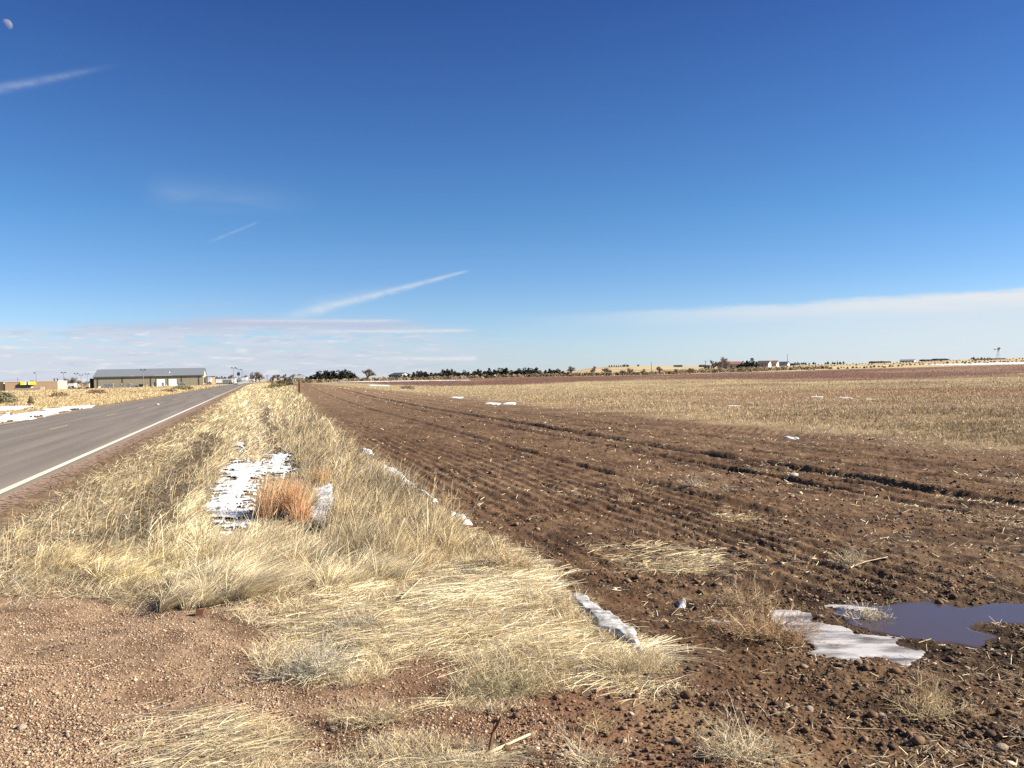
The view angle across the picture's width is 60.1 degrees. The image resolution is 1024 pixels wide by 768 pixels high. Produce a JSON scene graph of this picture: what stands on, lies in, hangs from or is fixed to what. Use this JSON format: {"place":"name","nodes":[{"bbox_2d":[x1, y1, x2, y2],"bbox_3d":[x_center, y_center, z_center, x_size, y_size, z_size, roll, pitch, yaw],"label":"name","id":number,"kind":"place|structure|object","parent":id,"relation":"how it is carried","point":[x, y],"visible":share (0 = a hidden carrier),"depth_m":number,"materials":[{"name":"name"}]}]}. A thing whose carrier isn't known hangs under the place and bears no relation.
{"place":"outdoors","nodes":[
{"label":"outdoors","id":0,"kind":"place"},
{"bbox_2d":[0,382,262,497],"bbox_3d":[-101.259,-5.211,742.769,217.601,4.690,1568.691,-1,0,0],"label":"road","id":1,"kind":"structure","parent":0,"point":[30,448],"depth_m":31.82,"materials":[{"name":"asphalt"}]},
{"bbox_2d":[4,385,223,423],"bbox_3d":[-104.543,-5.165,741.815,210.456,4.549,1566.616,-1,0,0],"label":"edge line","id":2,"kind":"object","parent":1,"relation":"on","point":[92,408],"visible":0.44,"depth_m":59.23,"materials":[{"name":"paint"}]},
{"bbox_2d":[0,382,263,493],"bbox_3d":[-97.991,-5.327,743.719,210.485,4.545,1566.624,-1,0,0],"label":"edge line","id":3,"kind":"object","parent":1,"relation":"on","point":[10,487],"visible":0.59,"depth_m":20.52,"materials":[{"name":"white paint"}]},
{"bbox_2d":[0,549,475,620],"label":"fringe grass","id":4,"kind":"structure","parent":0,"point":[46,582],"depth_m":8.17,"materials":[{"name":"plant"}]},
{"bbox_2d":[0,358,1023,767],"bbox_3d":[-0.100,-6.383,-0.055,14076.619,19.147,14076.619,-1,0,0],"label":"ground","id":5,"kind":"structure","parent":0,"point":[384,414],"depth_m":9.91,"materials":[{"name":"soil"}]},
{"bbox_2d":[0,382,4,390],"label":"shop building","id":6,"kind":"structure","parent":5,"relation":"on","point":[2,386],"depth_m":338.46,"materials":[{"name":"beige paint"}]},
{"bbox_2d":[0,392,21,403],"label":"bush","id":7,"kind":"object","parent":5,"relation":"on","point":[6,396],"visible":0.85,"depth_m":80.88,"materials":[{"name":"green plant"}]},
{"bbox_2d":[0,406,31,410],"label":"snow patch","id":8,"kind":"object","parent":5,"relation":"on","point":[4,408],"visible":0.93,"depth_m":69.09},
{"bbox_2d":[17,723,27,730],"bbox_3d":[-2.594,1.819,4.686,0.051,0.037,0.066,-1,1,-13],"label":"stone","id":9,"kind":"object","parent":5,"relation":"on","point":[22,726],"visible":1,"depth_m":4.67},
{"bbox_2d":[14,387,43,390],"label":"board fence","id":10,"kind":"object","parent":5,"relation":"on","point":[39,388],"visible":0.62,"depth_m":337.44,"materials":[{"name":"brown wood"}]},
{"bbox_2d":[27,396,33,405],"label":"bush","id":11,"kind":"object","parent":5,"relation":"on","point":[29,401],"visible":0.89,"depth_m":75.40,"materials":[{"name":"brown plant"}]},
{"bbox_2d":[5,378,66,390],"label":"shop building","id":12,"kind":"structure","parent":5,"relation":"on","point":[46,385],"depth_m":341.97,"materials":[{"name":"brick"}]},
{"bbox_2d":[16,385,30,387],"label":"window","id":13,"kind":"structure","parent":12,"relation":"in","point":[17,386],"depth_m":340.62,"materials":[{"name":"black glass"}]},
{"bbox_2d":[0,405,94,421],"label":"snow patch","id":14,"kind":"object","parent":5,"relation":"on","point":[19,416],"visible":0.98,"depth_m":57.85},
{"bbox_2d":[48,392,69,396],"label":"bush","id":15,"kind":"object","parent":5,"relation":"on","point":[60,394],"visible":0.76,"depth_m":123.08,"materials":[{"name":"beige plant"}]},
{"bbox_2d":[41,658,97,664],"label":"stalk","id":16,"kind":"object","parent":5,"relation":"on","point":[68,661],"visible":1,"depth_m":5.69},
{"bbox_2d":[90,378,93,387],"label":"shipping container","id":17,"kind":"object","parent":5,"relation":"on","point":[91,382],"visible":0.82,"depth_m":380.27,"materials":[{"name":"black metal"}]},
{"bbox_2d":[0,385,220,411],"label":"roadside grass","id":18,"kind":"structure","parent":5,"relation":"on","point":[41,398],"depth_m":122.35,"materials":[{"name":"plant"}]},
{"bbox_2d":[0,389,236,512],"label":"road shoulder","id":19,"kind":"object","parent":5,"relation":"on","point":[24,493],"visible":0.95,"depth_m":18.34},
{"bbox_2d":[0,389,238,559],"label":"shoulder weeds","id":20,"kind":"object","parent":5,"relation":"on","point":[56,487],"visible":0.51,"depth_m":15.71,"materials":[{"name":"plant"}]},
{"bbox_2d":[0,384,252,588],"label":"verge grass","id":21,"kind":"structure","parent":5,"relation":"on","point":[70,554],"depth_m":10.97,"materials":[{"name":"plant"}]},
{"bbox_2d":[93,368,206,387],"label":"metal shed","id":22,"kind":"structure","parent":5,"relation":"on","point":[170,376],"depth_m":388.29,"materials":[{"name":"grey"}]},
{"bbox_2d":[156,378,165,385],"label":"overhead door","id":23,"kind":"structure","parent":22,"relation":"in","point":[158,380],"depth_m":387.39,"materials":[{"name":"white paint"}]},
{"bbox_2d":[168,378,177,385],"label":"overhead door","id":24,"kind":"structure","parent":22,"relation":"in","point":[171,381],"depth_m":388.72,"materials":[{"name":"white paint"}]},
{"bbox_2d":[171,386,195,389],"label":"bush","id":25,"kind":"object","parent":5,"relation":"on","point":[184,387],"visible":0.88,"depth_m":221.56,"materials":[{"name":"beige plant"}]},
{"bbox_2d":[195,609,206,615],"bbox_3d":[-2.448,1.789,6.964,0.060,0.045,0.100,-1,0,0],"label":"scrap piece","id":26,"kind":"object","parent":5,"relation":"on","point":[198,612],"visible":1,"depth_m":6.93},
{"bbox_2d":[205,376,215,384],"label":"lean to frame","id":27,"kind":"object","parent":5,"relation":"on","point":[212,382],"visible":0.7,"depth_m":395.19,"materials":[{"name":"beige"}]},
{"bbox_2d":[215,379,235,383],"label":"white trailer","id":28,"kind":"object","parent":5,"relation":"on","point":[224,381],"visible":0.98,"depth_m":420.51,"materials":[{"name":"paint"}]},
{"bbox_2d":[203,458,265,531],"bbox_3d":[-5.455,1.993,17.743,1.287,0.148,11.454,-1,1,-17],"label":"snow patch","id":29,"kind":"object","parent":5,"relation":"on","point":[228,497],"visible":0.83,"depth_m":15.88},
{"bbox_2d":[232,442,246,452],"bbox_3d":[-8.388,1.946,27.230,0.638,0.111,5.220,-1,1,-19],"label":"snow patch","id":30,"kind":"object","parent":5,"relation":"on","point":[241,444],"visible":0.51,"depth_m":27.96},
{"bbox_2d":[0,396,503,581],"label":"seed stalks","id":31,"kind":"object","parent":5,"relation":"on","point":[219,526],"visible":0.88,"depth_m":10.45,"materials":[{"name":"plant"}]},
{"bbox_2d":[249,372,262,381],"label":"bare tree","id":32,"kind":"object","parent":5,"relation":"on","point":[257,375],"visible":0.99,"depth_m":559.23,"materials":[{"name":"brown plant"}]},
{"bbox_2d":[0,385,521,605],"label":"thatch","id":33,"kind":"object","parent":5,"relation":"on","point":[92,590],"visible":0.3,"depth_m":12.34,"materials":[{"name":"plant"}]},
{"bbox_2d":[264,383,286,387],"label":"bush","id":34,"kind":"object","parent":5,"relation":"on","point":[273,385],"visible":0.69,"depth_m":179.27,"materials":[{"name":"beige plant"}]},
{"bbox_2d":[253,452,298,477],"bbox_3d":[-5.892,1.960,21.981,1.119,0.126,7.220,-1,1,-18],"label":"snow patch","id":35,"kind":"object","parent":5,"relation":"on","point":[278,462],"visible":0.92,"depth_m":21.56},
{"bbox_2d":[245,471,319,521],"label":"bunch grass","id":36,"kind":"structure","parent":5,"relation":"on","point":[289,495],"depth_m":13.22,"materials":[{"name":"plant"}]},
{"bbox_2d":[0,594,570,767],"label":"loose stems","id":37,"kind":"object","parent":5,"relation":"on","point":[227,707],"visible":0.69,"depth_m":4.83,"materials":[{"name":"plant"}]},
{"bbox_2d":[276,380,294,386],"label":"bush","id":38,"kind":"object","parent":5,"relation":"on","point":[287,383],"visible":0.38,"depth_m":189.25,"materials":[{"name":"green plant"}]},
{"bbox_2d":[147,382,440,612],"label":"ditch grass","id":39,"kind":"structure","parent":5,"relation":"on","point":[240,577],"depth_m":8.49,"materials":[{"name":"plant"}]},
{"bbox_2d":[0,580,600,767],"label":"gravel","id":40,"kind":"structure","parent":5,"relation":"on","point":[35,754],"depth_m":4.96,"materials":[{"name":"gravel"}]},
{"bbox_2d":[284,500,316,523],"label":"bunch grass","id":41,"kind":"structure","parent":5,"relation":"on","point":[306,514],"depth_m":12.69,"materials":[{"name":"plant"}]},
{"bbox_2d":[294,375,306,380],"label":"farm house","id":42,"kind":"structure","parent":5,"relation":"on","point":[296,377],"depth_m":431.40,"materials":[{"name":"grey"}]},
{"bbox_2d":[238,626,379,685],"bbox_3d":[-1.234,1.626,5.425,0.872,0.349,0.653,-1,1,-25],"label":"dry weed","id":43,"kind":"object","parent":5,"relation":"on","point":[314,664],"visible":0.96,"depth_m":5.43,"materials":[{"name":"plant"}]},
{"bbox_2d":[302,462,333,487],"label":"bunch grass","id":44,"kind":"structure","parent":5,"relation":"on","point":[325,475],"depth_m":16.11,"materials":[{"name":"plant"}]},
{"bbox_2d":[313,371,327,380],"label":"juniper tree","id":45,"kind":"object","parent":5,"relation":"on","point":[320,376],"visible":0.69,"depth_m":350.57,"materials":[{"name":"green plant"}]},
{"bbox_2d":[88,697,555,767],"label":"flattened straw","id":46,"kind":"object","parent":5,"relation":"on","point":[223,744],"visible":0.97,"depth_m":4.29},
{"bbox_2d":[488,716,501,749],"bbox_3d":[-0.089,1.663,4.196,0.065,0.170,0.076,-1,1,35],"label":"stick","id":47,"kind":"object","parent":46,"relation":"on","point":[493,733],"visible":0.99,"depth_m":4.21,"materials":[{"name":"brown wood"}]},
{"bbox_2d":[309,482,335,530],"bbox_3d":[-3.102,1.941,14.578,0.612,0.232,5.271,-1,1,-13],"label":"snow patch","id":48,"kind":"object","parent":5,"relation":"on","point":[325,489],"visible":0.3,"depth_m":14.42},
{"bbox_2d":[327,370,340,378],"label":"juniper tree","id":49,"kind":"object","parent":5,"relation":"on","point":[330,376],"visible":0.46,"depth_m":351.75,"materials":[{"name":"green plant"}]},
{"bbox_2d":[330,371,342,379],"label":"juniper tree","id":50,"kind":"object","parent":5,"relation":"on","point":[333,373],"visible":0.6,"depth_m":352.06,"materials":[{"name":"green plant"}]},
{"bbox_2d":[337,369,358,379],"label":"juniper tree","id":51,"kind":"object","parent":5,"relation":"on","point":[345,374],"visible":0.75,"depth_m":348.20,"materials":[{"name":"green plant"}]},
{"bbox_2d":[315,591,389,636],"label":"dry weed","id":52,"kind":"object","parent":5,"relation":"on","point":[350,619],"visible":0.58,"depth_m":6.35,"materials":[{"name":"plant"}]},
{"bbox_2d":[362,369,375,380],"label":"bare tree","id":53,"kind":"object","parent":5,"relation":"on","point":[367,372],"visible":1,"depth_m":340.31,"materials":[{"name":"brown plant"}]},
{"bbox_2d":[316,675,429,733],"bbox_3d":[-0.722,1.675,4.683,0.633,0.256,0.466,-1,0,0],"label":"dry weed","id":54,"kind":"object","parent":5,"relation":"on","point":[378,718],"visible":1,"depth_m":4.66,"materials":[{"name":"plant"}]},
{"bbox_2d":[256,382,516,590],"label":"bank grass","id":55,"kind":"structure","parent":5,"relation":"on","point":[388,490],"depth_m":12.14,"materials":[{"name":"plant"}]},
{"bbox_2d":[383,464,412,484],"bbox_3d":[-2.300,1.695,16.773,0.402,0.132,4.615,-1,1,-16],"label":"snow patch","id":56,"kind":"object","parent":5,"relation":"on","point":[397,473],"visible":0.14,"depth_m":16.39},
{"bbox_2d":[388,373,410,377],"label":"farm house","id":57,"kind":"structure","parent":5,"relation":"on","point":[394,375],"depth_m":399.53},
{"bbox_2d":[352,380,468,381],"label":"snow patch","id":58,"kind":"object","parent":5,"relation":"on","point":[399,381],"visible":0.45,"depth_m":285.39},
{"bbox_2d":[412,371,425,377],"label":"juniper tree","id":59,"kind":"object","parent":5,"relation":"on","point":[418,374],"visible":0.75,"depth_m":348.04,"materials":[{"name":"green plant"}]},
{"bbox_2d":[159,535,704,767],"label":"weed litter","id":60,"kind":"object","parent":5,"relation":"on","point":[270,654],"visible":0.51,"depth_m":5.41,"materials":[{"name":"plant"}]},
{"bbox_2d":[431,478,461,504],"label":"dry weed","id":61,"kind":"object","parent":5,"relation":"on","point":[446,496],"visible":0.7,"depth_m":12.58,"materials":[{"name":"plant"}]},
{"bbox_2d":[207,525,703,714],"bbox_3d":[-0.854,1.808,7.416,3.244,0.359,5.990,-1,1,-17],"label":"flattened straw","id":62,"kind":"object","parent":5,"relation":"on","point":[410,640],"visible":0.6,"depth_m":6.24,"materials":[{"name":"plant"}]},
{"bbox_2d":[451,512,472,524],"bbox_3d":[-0.678,1.716,11.247,0.307,0.123,1.095,-1,0,-11],"label":"snow patch","id":63,"kind":"object","parent":5,"relation":"on","point":[470,523],"visible":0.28,"depth_m":10.87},
{"bbox_2d":[374,552,595,624],"bbox_3d":[-0.220,1.718,7.576,1.745,0.215,2.716,-1,1,15],"label":"flattened straw","id":64,"kind":"object","parent":5,"relation":"on","point":[479,588],"visible":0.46,"depth_m":7.21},
{"bbox_2d":[486,370,498,377],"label":"juniper tree","id":65,"kind":"object","parent":5,"relation":"on","point":[494,372],"visible":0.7,"depth_m":344.50,"materials":[{"name":"green plant"}]},
{"bbox_2d":[446,647,561,703],"bbox_3d":[-0.070,1.658,5.107,0.614,0.252,0.595,-1,1,33],"label":"dry weed","id":66,"kind":"object","parent":5,"relation":"on","point":[519,683],"visible":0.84,"depth_m":5.07,"materials":[{"name":"plant"}]},
{"bbox_2d":[502,367,510,375],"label":"juniper tree","id":67,"kind":"object","parent":5,"relation":"on","point":[505,371],"visible":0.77,"depth_m":346.92,"materials":[{"name":"green plant"}]},
{"bbox_2d":[483,733,530,754],"bbox_3d":[-0.020,1.720,4.223,0.275,0.041,0.020,-1,1,-38],"label":"stick","id":68,"kind":"object","parent":5,"relation":"on","point":[498,748],"visible":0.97,"depth_m":4.22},
{"bbox_2d":[469,529,550,572],"bbox_3d":[-0.020,1.528,8.195,0.766,0.424,0.799,-1,0,0],"label":"dry weed","id":69,"kind":"object","parent":5,"relation":"on","point":[515,558],"visible":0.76,"depth_m":8.19,"materials":[{"name":"plant"}]},
{"bbox_2d":[519,367,531,375],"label":"juniper tree","id":70,"kind":"object","parent":5,"relation":"on","point":[522,372],"visible":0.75,"depth_m":344.45,"materials":[{"name":"green plant"}]},
{"bbox_2d":[527,584,588,616],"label":"dry weed","id":71,"kind":"object","parent":5,"relation":"on","point":[563,604],"visible":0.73,"depth_m":6.63,"materials":[{"name":"plant"}]},
{"bbox_2d":[418,610,726,678],"bbox_3d":[0.419,1.790,5.949,1.981,0.242,1.629,-1,0,0],"label":"flattened straw","id":72,"kind":"object","parent":5,"relation":"on","point":[629,645],"visible":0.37,"depth_m":5.88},
{"bbox_2d":[545,718,645,767],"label":"tumbleweed","id":73,"kind":"object","parent":5,"relation":"on","point":[579,760],"visible":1,"depth_m":4.07,"materials":[{"name":"plant"}]},
{"bbox_2d":[571,706,624,735],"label":"dry weed","id":74,"kind":"object","parent":5,"relation":"on","point":[594,728],"visible":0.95,"depth_m":4.47,"materials":[{"name":"plant"}]},
{"bbox_2d":[571,593,639,646],"bbox_3d":[0.663,1.737,6.511,0.297,0.099,1.415,-1,1,-15],"label":"ice sheet","id":75,"kind":"object","parent":5,"relation":"on","point":[616,622],"visible":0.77,"depth_m":6.39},
{"bbox_2d":[612,492,633,502],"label":"dry weed","id":76,"kind":"object","parent":5,"relation":"on","point":[626,499],"visible":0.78,"depth_m":12.80,"materials":[{"name":"plant"}]},
{"bbox_2d":[574,631,689,683],"bbox_3d":[0.704,1.625,5.317,0.735,0.238,0.501,-1,0,0],"label":"dry weed","id":77,"kind":"object","parent":5,"relation":"on","point":[633,666],"visible":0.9,"depth_m":5.32,"materials":[{"name":"plant"}]},
{"bbox_2d":[268,358,1023,383],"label":"scrub","id":78,"kind":"object","parent":5,"relation":"on","point":[732,369],"visible":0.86,"depth_m":339.77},
{"bbox_2d":[304,385,1023,767],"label":"straw litter","id":79,"kind":"object","parent":5,"relation":"on","point":[828,569],"visible":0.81,"depth_m":9.61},
{"bbox_2d":[318,364,1023,452],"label":"field stubble","id":80,"kind":"object","parent":5,"relation":"on","point":[974,424],"visible":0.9,"depth_m":48.10,"materials":[{"name":"plant"}]},
{"bbox_2d":[584,539,768,578],"bbox_3d":[1.614,1.702,8.786,1.563,0.180,2.089,-1,1,-15],"label":"straw","id":81,"kind":"object","parent":5,"relation":"on","point":[664,568],"visible":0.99,"depth_m":8.61,"materials":[{"name":"plant"}]},
{"bbox_2d":[332,398,1023,767],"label":"soil clods","id":82,"kind":"object","parent":5,"relation":"on","point":[916,738],"visible":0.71,"depth_m":5.28,"materials":[{"name":"soil"}]},
{"bbox_2d":[675,598,685,607],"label":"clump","id":83,"kind":"object","parent":5,"relation":"on","point":[681,603],"visible":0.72,"depth_m":7.10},
{"bbox_2d":[679,471,707,487],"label":"tumbleweed","id":84,"kind":"object","parent":5,"relation":"on","point":[695,483],"visible":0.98,"depth_m":14.21,"materials":[{"name":"plant"}]},
{"bbox_2d":[718,357,730,367],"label":"bare tree","id":85,"kind":"object","parent":5,"relation":"on","point":[725,362],"visible":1,"depth_m":399.83,"materials":[{"name":"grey plant"}]},
{"bbox_2d":[717,361,742,368],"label":"farm house","id":86,"kind":"structure","parent":5,"relation":"on","point":[734,364],"depth_m":440.68,"materials":[{"name":"red"}]},
{"bbox_2d":[716,509,754,522],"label":"dry weed","id":87,"kind":"object","parent":5,"relation":"on","point":[741,520],"visible":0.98,"depth_m":11.02,"materials":[{"name":"plant"}]},
{"bbox_2d":[712,506,767,524],"bbox_3d":[2.956,1.700,11.476,0.842,0.070,1.186,-1,1,27],"label":"hay heap","id":88,"kind":"object","parent":5,"relation":"on","point":[725,514],"visible":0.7,"depth_m":11.43,"materials":[{"name":"plant"}]},
{"bbox_2d":[705,568,785,613],"bbox_3d":[1.869,1.611,7.041,0.596,0.321,0.640,-1,1,-38],"label":"tumbleweed","id":89,"kind":"object","parent":5,"relation":"on","point":[755,593],"visible":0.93,"depth_m":7.04,"materials":[{"name":"plant"}]},
{"bbox_2d":[689,684,813,767],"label":"tumbleweed","id":90,"kind":"object","parent":5,"relation":"on","point":[736,757],"visible":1,"depth_m":4.11,"materials":[{"name":"plant"}]},
{"bbox_2d":[745,358,757,367],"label":"juniper tree","id":91,"kind":"object","parent":5,"relation":"on","point":[750,363],"visible":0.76,"depth_m":428.20,"materials":[{"name":"green plant"}]},
{"bbox_2d":[757,361,771,366],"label":"farm house","id":92,"kind":"structure","parent":5,"relation":"on","point":[764,363],"depth_m":558.93,"materials":[{"name":"brown"}]},
{"bbox_2d":[702,584,839,653],"bbox_3d":[1.801,1.592,6.179,0.824,0.368,0.923,-1,1,-17],"label":"tumbleweed","id":93,"kind":"object","parent":5,"relation":"on","point":[766,631],"visible":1,"depth_m":6.13,"materials":[{"name":"plant"}]},
{"bbox_2d":[771,360,778,365],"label":"farm house","id":94,"kind":"structure","parent":5,"relation":"on","point":[775,362],"depth_m":574.97,"materials":[{"name":"white"}]},
{"bbox_2d":[779,361,789,365],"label":"farm house","id":95,"kind":"structure","parent":5,"relation":"on","point":[786,363],"depth_m":599.40,"materials":[{"name":"grey"}]},
{"bbox_2d":[804,705,813,712],"bbox_3d":[1.625,1.778,4.843,0.048,0.035,0.053,-1,1,21],"label":"stone","id":96,"kind":"object","parent":5,"relation":"on","point":[809,708],"visible":1,"depth_m":4.83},
{"bbox_2d":[770,610,925,666],"bbox_3d":[2.338,1.776,6.265,0.910,0.012,1.393,-1,0,0],"label":"ice sheet","id":97,"kind":"object","parent":5,"relation":"on","point":[852,645],"visible":0.79,"depth_m":6.04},
{"bbox_2d":[827,544,872,567],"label":"tumbleweed","id":98,"kind":"object","parent":5,"relation":"on","point":[849,561],"visible":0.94,"depth_m":8.42,"materials":[{"name":"plant"}]},
{"bbox_2d":[829,727,935,734],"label":"stalk","id":99,"kind":"object","parent":5,"relation":"on","point":[872,728],"visible":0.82,"depth_m":4.56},
{"bbox_2d":[900,359,915,361],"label":"farm house","id":100,"kind":"structure","parent":5,"relation":"on","point":[907,360],"depth_m":759.16,"materials":[{"name":"grey"}]},
{"bbox_2d":[889,661,943,689],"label":"dry weed","id":101,"kind":"object","parent":5,"relation":"on","point":[920,683],"visible":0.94,"depth_m":5.22,"materials":[{"name":"plant"}]},
{"bbox_2d":[833,601,1023,647],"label":"puddle","id":102,"kind":"object","parent":5,"relation":"on","point":[934,621],"visible":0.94,"depth_m":6.61,"materials":[{"name":"purple liquid"}]},
{"bbox_2d":[825,604,876,609],"bbox_3d":[2.659,1.763,6.997,0.443,0.012,0.152,-1,1,31],"label":"ice sheet","id":103,"kind":"object","parent":102,"relation":"on","point":[843,606],"visible":0.86,"depth_m":6.99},
{"bbox_2d":[825,596,899,623],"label":"tumbleweed","id":104,"kind":"object","parent":102,"relation":"on","point":[871,614],"visible":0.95,"depth_m":6.68,"materials":[{"name":"plant"}]},
{"bbox_2d":[873,664,991,725],"bbox_3d":[2.250,1.669,4.771,0.603,0.277,0.550,-1,1,13],"label":"tumbleweed","id":105,"kind":"object","parent":5,"relation":"on","point":[937,707],"visible":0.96,"depth_m":4.76,"materials":[{"name":"plant"}]},
{"bbox_2d":[925,362,1023,364],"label":"snow patch","id":106,"kind":"object","parent":5,"relation":"on","point":[999,363],"visible":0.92,"depth_m":329.09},
{"bbox_2d":[979,756,989,762],"bbox_3d":[2.220,1.767,4.162,0.040,0.030,0.051,-1,1,-39],"label":"stone","id":107,"kind":"object","parent":5,"relation":"on","point":[981,758],"visible":0.97,"depth_m":4.15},
{"bbox_2d":[973,358,1005,359],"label":"board fence","id":108,"kind":"object","parent":5,"relation":"on","point":[989,359],"visible":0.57,"depth_m":641.41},
{"bbox_2d":[993,743,1008,751],"bbox_3d":[2.380,1.771,4.309,0.074,0.043,0.057,-1,1,-12],"label":"stone","id":109,"kind":"object","parent":5,"relation":"on","point":[1002,747],"visible":0.9,"depth_m":4.29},
{"bbox_2d":[0,0,1023,382],"label":"sky","id":110,"kind":"structure","parent":0,"point":[269,188],"materials":[{"name":"blue"}]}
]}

